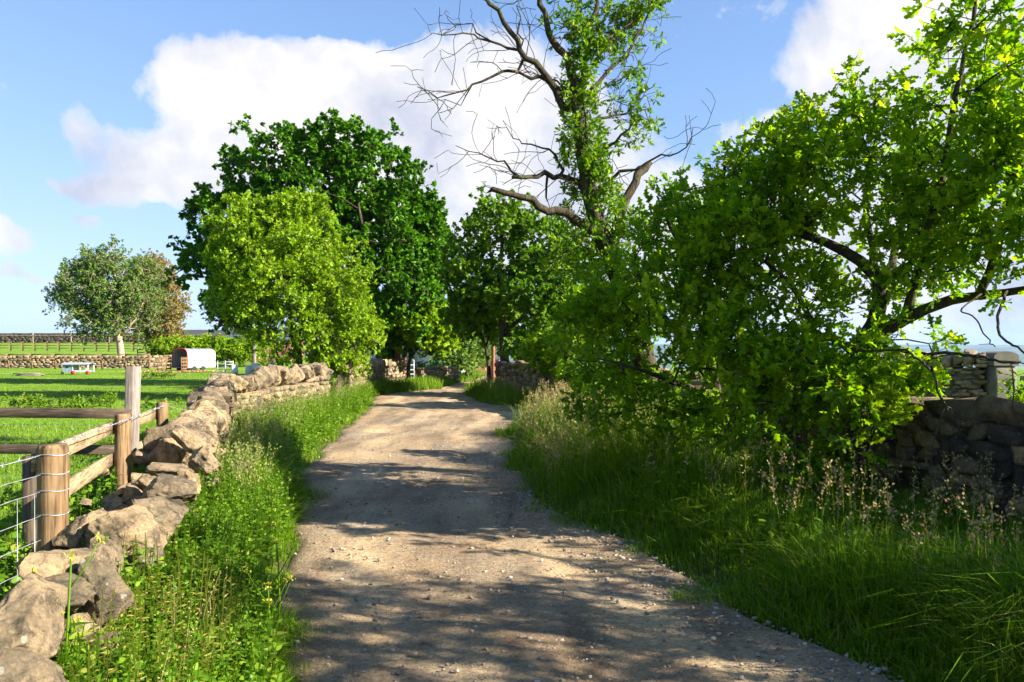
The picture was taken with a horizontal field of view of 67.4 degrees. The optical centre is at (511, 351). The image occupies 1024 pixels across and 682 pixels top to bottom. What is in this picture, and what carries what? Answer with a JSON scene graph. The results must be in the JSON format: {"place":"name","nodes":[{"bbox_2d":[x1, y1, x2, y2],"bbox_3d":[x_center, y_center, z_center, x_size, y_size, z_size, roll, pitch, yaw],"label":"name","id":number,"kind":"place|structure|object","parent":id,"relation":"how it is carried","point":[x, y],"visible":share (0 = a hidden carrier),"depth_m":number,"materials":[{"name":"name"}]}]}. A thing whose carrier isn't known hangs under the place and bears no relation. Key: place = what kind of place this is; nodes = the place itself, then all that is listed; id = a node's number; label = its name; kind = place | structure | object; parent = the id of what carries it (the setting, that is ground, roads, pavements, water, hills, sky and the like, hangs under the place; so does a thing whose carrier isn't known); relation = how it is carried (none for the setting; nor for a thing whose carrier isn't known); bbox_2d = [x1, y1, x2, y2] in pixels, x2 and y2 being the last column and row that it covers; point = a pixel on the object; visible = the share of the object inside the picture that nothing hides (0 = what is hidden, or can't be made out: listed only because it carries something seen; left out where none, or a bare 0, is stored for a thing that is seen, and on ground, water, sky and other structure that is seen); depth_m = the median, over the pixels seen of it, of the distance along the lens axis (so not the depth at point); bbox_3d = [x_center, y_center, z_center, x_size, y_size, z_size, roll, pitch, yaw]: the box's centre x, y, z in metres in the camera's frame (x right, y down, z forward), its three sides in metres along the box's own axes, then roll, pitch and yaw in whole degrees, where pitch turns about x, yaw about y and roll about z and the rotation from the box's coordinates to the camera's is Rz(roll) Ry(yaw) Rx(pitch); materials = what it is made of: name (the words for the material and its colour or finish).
{"place":"outdoors","nodes":[
{"label":"outdoors","id":0,"kind":"place"},
{"bbox_2d":[115,370,228,372],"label":"straw","id":1,"kind":"object","parent":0,"point":[174,371],"visible":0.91,"depth_m":55.52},
{"bbox_2d":[0,341,1023,681],"bbox_3d":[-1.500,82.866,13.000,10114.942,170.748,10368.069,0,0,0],"label":"ground","id":2,"kind":"structure","parent":0,"point":[64,351],"depth_m":29.45,"materials":[{"name":"green plant"}]},
{"bbox_2d":[0,392,46,407],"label":"weed clump","id":3,"kind":"object","parent":2,"relation":"on","point":[30,400],"visible":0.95,"depth_m":20.34,"materials":[{"name":"green plant"}]},
{"bbox_2d":[13,373,44,375],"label":"plank stack","id":4,"kind":"object","parent":2,"relation":"on","point":[29,374],"visible":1,"depth_m":46.91,"materials":[{"name":"beige wood"}]},
{"bbox_2d":[22,455,36,553],"bbox_3d":[-2.850,1.110,4.550,0.070,0.980,0.070,0,0,0],"label":"stub post","id":5,"kind":"object","parent":2,"relation":"on","point":[29,486],"visible":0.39,"depth_m":4.51,"materials":[{"name":"brown wood"}]},
{"bbox_2d":[0,451,69,583],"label":"wire fence","id":6,"kind":"object","parent":2,"relation":"on","point":[2,465],"visible":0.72,"depth_m":3.75,"materials":[{"name":"silver metal"}]},
{"bbox_2d":[35,394,95,407],"bbox_3d":[-11.118,1.317,19.125,1.156,0.491,1.776,0,0,-21],"label":"weed clump","id":7,"kind":"object","parent":2,"relation":"on","point":[75,402],"visible":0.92,"depth_m":18.96,"materials":[{"name":"green plant"}]},
{"bbox_2d":[29,532,106,676],"bbox_3d":[-1.607,1.095,2.756,0.202,0.872,0.231,0,0,24],"label":"mustard plant","id":8,"kind":"object","parent":2,"relation":"on","point":[73,635],"visible":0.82,"depth_m":2.76,"materials":[{"name":"green plant"}]},
{"bbox_2d":[0,366,140,476],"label":"post and rail fence","id":9,"kind":"object","parent":2,"relation":"on","point":[132,389],"visible":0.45,"depth_m":7.01,"materials":[{"name":"wood"}]},
{"bbox_2d":[0,332,140,341],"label":"stock fence","id":10,"kind":"object","parent":2,"relation":"on","point":[33,335],"visible":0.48,"depth_m":134.69,"materials":[{"name":"brown wood"}]},
{"bbox_2d":[0,341,145,351],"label":"post and rail fence","id":11,"kind":"object","parent":2,"relation":"on","point":[59,345],"visible":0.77,"depth_m":101.44,"materials":[{"name":"brown wood"}]},
{"bbox_2d":[0,437,147,601],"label":"nettles","id":12,"kind":"object","parent":2,"relation":"on","point":[98,493],"visible":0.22,"depth_m":5.36,"materials":[{"name":"green plant"}]},
{"bbox_2d":[0,353,149,368],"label":"stock fence","id":13,"kind":"object","parent":2,"relation":"on","point":[78,358],"visible":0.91,"depth_m":63.41,"materials":[{"name":"brown wood"}]},
{"bbox_2d":[60,362,94,374],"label":"chicken coop","id":14,"kind":"structure","parent":2,"relation":"on","point":[72,367],"depth_m":49.65,"materials":[{"name":"white paint"}]},
{"bbox_2d":[0,333,159,341],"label":"field wall","id":15,"kind":"structure","parent":2,"relation":"on","point":[36,338],"depth_m":138.75,"materials":[{"name":"stone"}]},
{"bbox_2d":[0,355,172,367],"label":"field wall","id":16,"kind":"structure","parent":2,"relation":"on","point":[49,363],"depth_m":65.74,"materials":[{"name":"beige stone"}]},
{"bbox_2d":[81,391,117,408],"bbox_3d":[-11.169,1.314,21.001,1.028,0.436,1.394,0,0,0],"label":"weed clump","id":17,"kind":"object","parent":2,"relation":"on","point":[109,398],"visible":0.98,"depth_m":20.82,"materials":[{"name":"green plant"}]},
{"bbox_2d":[40,233,172,355],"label":"birch tree","id":18,"kind":"object","parent":2,"relation":"on","point":[91,279],"visible":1,"depth_m":68.18,"materials":[{"name":"green plant"}]},
{"bbox_2d":[31,402,186,551],"bbox_3d":[-3.108,1.059,6.192,0.553,1.187,4.974,0,0,-14],"label":"post and rail fence","id":19,"kind":"object","parent":2,"relation":"on","point":[49,528],"visible":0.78,"depth_m":3.92,"materials":[{"name":"wood"}]},
{"bbox_2d":[23,546,227,679],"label":"dry stalks","id":20,"kind":"object","parent":2,"relation":"on","point":[188,624],"visible":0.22,"depth_m":3.03,"materials":[{"name":"green plant"}]},
{"bbox_2d":[22,542,229,681],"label":"sorrel heads","id":21,"kind":"object","parent":20,"relation":"attached to","point":[179,616],"visible":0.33,"depth_m":3.16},
{"bbox_2d":[142,371,175,378],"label":"weed clump","id":22,"kind":"object","parent":2,"relation":"on","point":[157,374],"visible":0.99,"depth_m":42.95,"materials":[{"name":"green plant"}]},
{"bbox_2d":[68,530,250,681],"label":"tall weeds","id":23,"kind":"object","parent":2,"relation":"on","point":[201,641],"visible":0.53,"depth_m":3.12,"materials":[{"name":"green plant"}]},
{"bbox_2d":[124,248,196,355],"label":"birch tree","id":24,"kind":"object","parent":2,"relation":"on","point":[174,312],"visible":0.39,"depth_m":73.58,"materials":[{"name":"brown plant"}]},
{"bbox_2d":[140,395,183,409],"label":"weed clump","id":25,"kind":"object","parent":2,"relation":"on","point":[148,404],"visible":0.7,"depth_m":19.75,"materials":[{"name":"green plant"}]},
{"bbox_2d":[0,362,333,681],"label":"dry stone wall","id":26,"kind":"structure","parent":2,"relation":"on","point":[174,454],"depth_m":3.82,"materials":[{"name":"beige stone"}]},
{"bbox_2d":[0,362,336,598],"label":"pasture grass","id":27,"kind":"structure","parent":2,"relation":"on","point":[56,440],"depth_m":16.20,"materials":[{"name":"green plant"}]},
{"bbox_2d":[49,445,296,681],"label":"nettles","id":28,"kind":"object","parent":2,"relation":"on","point":[259,664],"visible":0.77,"depth_m":3.68,"materials":[{"name":"green plant"}]},
{"bbox_2d":[156,348,215,370],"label":"livestock trailer","id":29,"kind":"object","parent":2,"relation":"on","point":[187,359],"visible":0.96,"depth_m":57.89,"materials":[{"name":"white metal"}]},
{"bbox_2d":[100,457,297,681],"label":"docks","id":30,"kind":"object","parent":2,"relation":"on","point":[251,624],"visible":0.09,"depth_m":3.55,"materials":[{"name":"green plant"}]},
{"bbox_2d":[141,332,271,366],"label":"hedge","id":31,"kind":"object","parent":2,"relation":"on","point":[223,348],"visible":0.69,"depth_m":68.21,"materials":[{"name":"green plant"}]},
{"bbox_2d":[217,361,233,372],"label":"metal hurdle","id":32,"kind":"object","parent":2,"relation":"on","point":[225,364],"visible":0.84,"depth_m":49.97,"materials":[{"name":"white metal"}]},
{"bbox_2d":[231,365,237,374],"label":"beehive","id":33,"kind":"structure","parent":2,"relation":"on","point":[234,369],"depth_m":49.80,"materials":[{"name":"white paint"}]},
{"bbox_2d":[175,330,308,355],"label":"hedge","id":34,"kind":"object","parent":2,"relation":"on","point":[195,333],"depth_m":86.01,"materials":[{"name":"green plant"}]},
{"bbox_2d":[245,365,250,374],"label":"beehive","id":35,"kind":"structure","parent":2,"relation":"on","point":[247,369],"depth_m":49.81,"materials":[{"name":"white paint"}]},
{"bbox_2d":[252,346,255,362],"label":"gate post","id":36,"kind":"object","parent":2,"relation":"on","point":[253,357],"visible":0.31,"depth_m":51.90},
{"bbox_2d":[97,376,418,681],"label":"verge grass","id":37,"kind":"structure","parent":2,"relation":"on","point":[287,623],"depth_m":7.15,"materials":[{"name":"green plant"}]},
{"bbox_2d":[251,361,274,370],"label":"yard wall","id":38,"kind":"structure","parent":2,"relation":"on","point":[253,365],"depth_m":50.00,"materials":[{"name":"white paint"}]},
{"bbox_2d":[224,334,303,361],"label":"brick outbuilding","id":39,"kind":"structure","parent":2,"relation":"on","point":[279,353],"depth_m":76.00,"materials":[{"name":"brick"}]},
{"bbox_2d":[242,565,289,654],"bbox_3d":[-1.175,1.331,3.697,0.201,0.636,0.222,0,0,24],"label":"mustard plant","id":40,"kind":"object","parent":2,"relation":"on","point":[268,600],"visible":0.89,"depth_m":3.70,"materials":[{"name":"green plant"}]},
{"bbox_2d":[262,522,296,645],"bbox_3d":[-1.258,1.296,4.105,0.209,0.731,0.224,0,0,-24],"label":"mustard plant","id":41,"kind":"object","parent":2,"relation":"on","point":[277,542],"visible":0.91,"depth_m":4.10,"materials":[{"name":"green plant"}]},
{"bbox_2d":[198,185,387,383],"bbox_3d":[-7.059,-1.918,24.579,6.380,7.010,5.471,0,0,0],"label":"elder tree","id":42,"kind":"object","parent":2,"relation":"on","point":[257,256],"visible":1,"depth_m":23.78,"materials":[{"name":"green plant"}]},
{"bbox_2d":[213,372,391,501],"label":"grass stems","id":43,"kind":"object","parent":2,"relation":"on","point":[231,458],"visible":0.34,"depth_m":9.17,"materials":[{"name":"green plant"}]},
{"bbox_2d":[204,371,386,501],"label":"seed heads","id":44,"kind":"object","parent":43,"relation":"attached to","point":[239,449],"visible":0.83,"depth_m":8.46,"materials":[{"name":"beige plant"}]},
{"bbox_2d":[215,378,396,507],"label":"nettles","id":45,"kind":"object","parent":2,"relation":"on","point":[356,399],"visible":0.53,"depth_m":12.90,"materials":[{"name":"green plant"}]},
{"bbox_2d":[160,106,461,368],"bbox_3d":[-8.790,-4.598,35.344,13.446,12.324,8.222,0,0,20],"label":"sycamore tree","id":46,"kind":"object","parent":2,"relation":"on","point":[407,250],"visible":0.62,"depth_m":33.54,"materials":[{"name":"green plant"}]},
{"bbox_2d":[335,358,405,393],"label":"dry stone wall","id":47,"kind":"structure","parent":2,"relation":"on","point":[391,368],"depth_m":30.00,"materials":[{"name":"beige stone"}]},
{"bbox_2d":[331,304,416,373],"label":"cottage","id":48,"kind":"structure","parent":2,"relation":"on","point":[415,359],"depth_m":46.40,"materials":[{"name":"stone"}]},
{"bbox_2d":[360,302,399,358],"bbox_3d":[-5.936,-0.697,33.375,2.470,4.381,2.727,0,0,0],"label":"young tree","id":49,"kind":"object","parent":2,"relation":"on","point":[384,311],"visible":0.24,"depth_m":32.55,"materials":[{"name":"green plant"}]},
{"bbox_2d":[395,353,399,359],"bbox_3d":[-5.061,0.875,34.001,0.247,1.600,0.246,0,0,0],"label":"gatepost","id":50,"kind":"object","parent":2,"relation":"on","point":[397,356],"visible":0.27,"depth_m":33.90,"materials":[{"name":"brown wood"}]},
{"bbox_2d":[402,359,413,379],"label":"metal gate","id":51,"kind":"structure","parent":50,"relation":"attached to","point":[410,369],"depth_m":34.68,"materials":[{"name":"white metal"}]},
{"bbox_2d":[402,354,406,375],"bbox_3d":[-4.935,0.888,35.301,0.248,1.600,0.245,0,0,0],"label":"gatepost","id":52,"kind":"object","parent":2,"relation":"on","point":[404,356],"visible":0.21,"depth_m":35.19,"materials":[{"name":"brown wood"}]},
{"bbox_2d":[330,369,491,392],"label":"bank grass","id":53,"kind":"structure","parent":2,"relation":"on","point":[431,382],"depth_m":32.73,"materials":[{"name":"green plant"}]},
{"bbox_2d":[387,294,461,377],"bbox_3d":[-3.887,-0.533,33.533,3.586,4.136,3.644,0,0,-38],"label":"maple sapling","id":54,"kind":"object","parent":2,"relation":"on","point":[437,341],"visible":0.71,"depth_m":32.64,"materials":[{"name":"green plant"}]},
{"bbox_2d":[410,358,462,379],"bbox_3d":[-3.881,1.043,38.892,2.757,1.397,2.520,0,0,0],"label":"bank bush","id":55,"kind":"object","parent":2,"relation":"on","point":[432,363],"visible":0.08,"depth_m":38.74,"materials":[{"name":"green plant"}]},
{"bbox_2d":[414,366,460,382],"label":"dry stone wall","id":56,"kind":"structure","parent":2,"relation":"on","point":[451,371],"depth_m":37.17,"materials":[{"name":"grey stone"}]},
{"bbox_2d":[417,348,463,371],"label":"cottage outhouse","id":57,"kind":"structure","parent":2,"relation":"on","point":[426,358],"depth_m":45.65,"materials":[{"name":"stone"}]},
{"bbox_2d":[420,307,489,381],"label":"willow bush","id":58,"kind":"object","parent":2,"relation":"on","point":[473,351],"visible":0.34,"depth_m":40.66,"materials":[{"name":"green plant"}]},
{"bbox_2d":[444,290,517,380],"bbox_3d":[-1.127,-0.567,29.701,2.707,4.200,3.000,0,0,28],"label":"ash sapling","id":59,"kind":"object","parent":2,"relation":"on","point":[490,329],"visible":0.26,"depth_m":29.41,"materials":[{"name":"green plant"}]},
{"bbox_2d":[472,348,499,374],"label":"brick shed","id":60,"kind":"structure","parent":2,"relation":"on","point":[497,358],"depth_m":52.00,"materials":[{"name":"brick"}]},
{"bbox_2d":[491,345,494,377],"bbox_3d":[-0.758,0.322,30.999,0.154,2.750,0.153,0,0,0],"label":"timber pole","id":61,"kind":"object","parent":2,"relation":"on","point":[492,361],"visible":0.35,"depth_m":30.93,"materials":[{"name":"brown wood"}]},
{"bbox_2d":[436,185,599,361],"bbox_3d":[0.379,-2.289,27.597,4.995,7.639,6.214,0,0,-42],"label":"ash tree","id":62,"kind":"object","parent":2,"relation":"on","point":[495,291],"visible":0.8,"depth_m":27.17,"materials":[{"name":"green plant"}]},
{"bbox_2d":[462,293,573,369],"bbox_3d":[0.021,-1.311,39.191,4.737,5.700,14.954,0,0,-19],"label":"elder bush","id":63,"kind":"object","parent":2,"relation":"on","point":[529,320],"visible":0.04,"depth_m":35.07,"materials":[{"name":"green plant"}]},
{"bbox_2d":[376,0,720,437],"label":"ivy clad tree","id":64,"kind":"object","parent":2,"relation":"on","point":[591,164],"visible":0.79,"depth_m":9.39,"materials":[{"name":"green plant"}]},
{"bbox_2d":[517,276,616,389],"bbox_3d":[1.657,-0.296,21.662,2.387,3.640,4.033,0,0,-21],"label":"hawthorn","id":65,"kind":"object","parent":2,"relation":"on","point":[537,350],"visible":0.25,"depth_m":21.87,"materials":[{"name":"green plant"}]},
{"bbox_2d":[271,375,903,681],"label":"lane","id":66,"kind":"structure","parent":2,"relation":"on","point":[435,406],"depth_m":5.24,"materials":[{"name":"beige gravel"}]},
{"bbox_2d":[568,345,751,459],"bbox_3d":[1.857,0.693,10.283,1.474,1.706,3.468,0,0,-25],"label":"bramble","id":67,"kind":"object","parent":2,"relation":"on","point":[585,384],"visible":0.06,"depth_m":10.83,"materials":[{"name":"green plant"}]},
{"bbox_2d":[541,140,838,471],"bbox_3d":[1.675,-0.277,7.756,2.746,3.615,2.548,0,0,0],"label":"oak tree","id":68,"kind":"object","parent":2,"relation":"on","point":[612,316],"visible":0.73,"depth_m":7.69,"materials":[{"name":"green plant"}]},
{"bbox_2d":[458,368,1023,681],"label":"verge grass","id":69,"kind":"structure","parent":2,"relation":"on","point":[948,641],"depth_m":4.99,"materials":[{"name":"green plant"}]},
{"bbox_2d":[473,375,1023,578],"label":"seed heads","id":70,"kind":"object","parent":69,"relation":"on","point":[564,386],"visible":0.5,"depth_m":5.94,"materials":[{"name":"plant"}]},
{"bbox_2d":[494,360,1023,528],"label":"dry stone wall","id":71,"kind":"structure","parent":2,"relation":"on","point":[1003,436],"depth_m":6.32,"materials":[{"name":"grey stone"}]},
{"bbox_2d":[539,413,1023,629],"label":"docks","id":72,"kind":"object","parent":2,"relation":"on","point":[856,516],"visible":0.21,"depth_m":5.60,"materials":[{"name":"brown plant"}]},
{"bbox_2d":[653,0,1023,511],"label":"oak tree","id":73,"kind":"object","parent":2,"relation":"on","point":[857,380],"visible":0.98,"depth_m":6.56,"materials":[{"name":"green plant"}]},
{"bbox_2d":[716,349,988,398],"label":"coursed stone wall","id":74,"kind":"structure","parent":2,"relation":"on","point":[968,381],"depth_m":12.69,"materials":[{"name":"grey stone"}]},
{"bbox_2d":[981,351,1018,398],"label":"gate pier","id":75,"kind":"structure","parent":2,"relation":"on","point":[993,377],"depth_m":12.35,"materials":[{"name":"stone"}]},
{"bbox_2d":[997,380,1023,402],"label":"bramble","id":76,"kind":"object","parent":2,"relation":"on","point":[1017,394],"visible":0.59,"depth_m":7.49,"materials":[{"name":"green plant"}]},
{"bbox_2d":[0,0,1023,344],"label":"sky","id":77,"kind":"structure","parent":0,"point":[112,111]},
{"bbox_2d":[509,344,1023,367],"bbox_3d":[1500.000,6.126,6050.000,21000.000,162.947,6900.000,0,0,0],"label":"hills","id":78,"kind":"structure","parent":0,"point":[978,348],"depth_m":5754.94,"materials":[{"name":"green plant"}]}
]}

